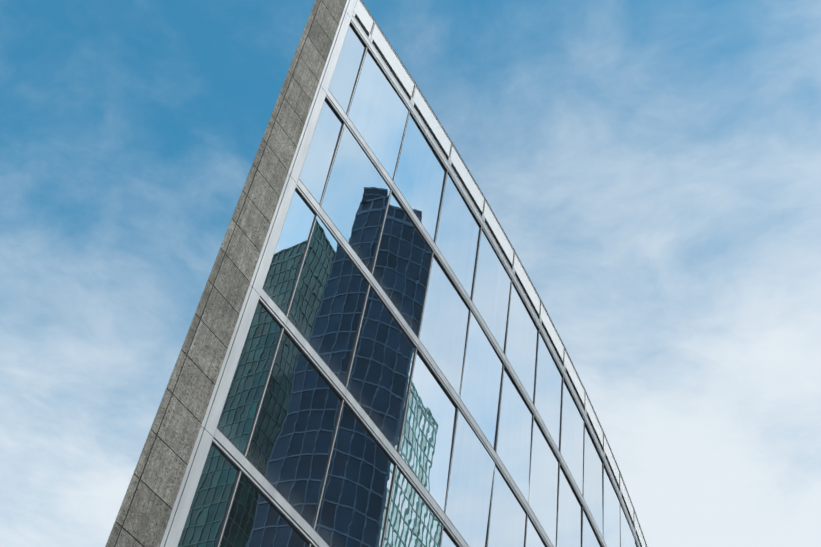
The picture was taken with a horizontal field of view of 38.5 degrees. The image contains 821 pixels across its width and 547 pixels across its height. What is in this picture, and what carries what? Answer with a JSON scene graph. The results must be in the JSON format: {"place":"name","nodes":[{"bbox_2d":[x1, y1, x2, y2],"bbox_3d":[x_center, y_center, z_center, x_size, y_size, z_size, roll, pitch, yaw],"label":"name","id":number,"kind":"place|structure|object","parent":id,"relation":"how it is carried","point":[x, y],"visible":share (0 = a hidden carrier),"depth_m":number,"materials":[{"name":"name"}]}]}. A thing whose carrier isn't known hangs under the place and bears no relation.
{"place":"outdoors","nodes":[
{"label":"outdoors","id":0,"kind":"place"},
{"bbox_2d":[115,5,318,543],"bbox_3d":[-3.779,1.995,19.731,0.220,30.398,0.928,-21,-55,25],"label":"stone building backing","id":1,"kind":"object","parent":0,"point":[198,323],"depth_m":20.10,"materials":[{"name":"grey stone"}]},
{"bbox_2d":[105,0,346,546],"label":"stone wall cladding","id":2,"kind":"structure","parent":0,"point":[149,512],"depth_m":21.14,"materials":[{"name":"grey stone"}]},
{"bbox_2d":[160,0,356,546],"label":"corner trim","id":3,"kind":"structure","parent":2,"relation":"attached to","point":[182,506],"depth_m":22.00,"materials":[{"name":"silver metal"}]},
{"bbox_2d":[0,0,820,546],"label":"sky","id":4,"kind":"structure","parent":0,"point":[652,168],"materials":[{"name":"blue"}]},
{"bbox_2d":[218,22,620,546],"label":"vertical mullions","id":5,"kind":"object","parent":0,"point":[413,368],"visible":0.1,"depth_m":28.33,"materials":[{"name":"metal"}]},
{"bbox_2d":[212,0,646,546],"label":"horizontal mullions","id":6,"kind":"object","parent":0,"point":[250,471],"depth_m":29.10,"materials":[{"name":"silver metal"}]},
{"bbox_2d":[178,25,636,546],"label":"window glass","id":7,"kind":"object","parent":6,"relation":"in","point":[289,449],"depth_m":27.37,"materials":[{"name":"blue glass"}]},
{"bbox_2d":[212,0,646,546],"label":"window frame gaskets","id":8,"kind":"object","parent":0,"point":[339,415],"visible":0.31,"depth_m":28.38,"materials":[{"name":"black rubber"}]},
{"bbox_2d":[355,14,641,546],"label":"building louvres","id":9,"kind":"object","parent":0,"point":[437,142],"visible":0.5,"depth_m":34.85,"materials":[{"name":"grey metal"}]},
{"bbox_2d":[354,0,645,546],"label":"glass parapet","id":10,"kind":"object","parent":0,"point":[362,13],"visible":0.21,"depth_m":35.29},
{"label":"building","id":11,"kind":"object","parent":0,"visible":0},
{"bbox_2d":[177,24,349,546],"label":"corner trim backing","id":12,"kind":"object","parent":11,"relation":"attached to","point":[258,300],"depth_m":22.32,"materials":[{"name":"grey metal"}]}
]}

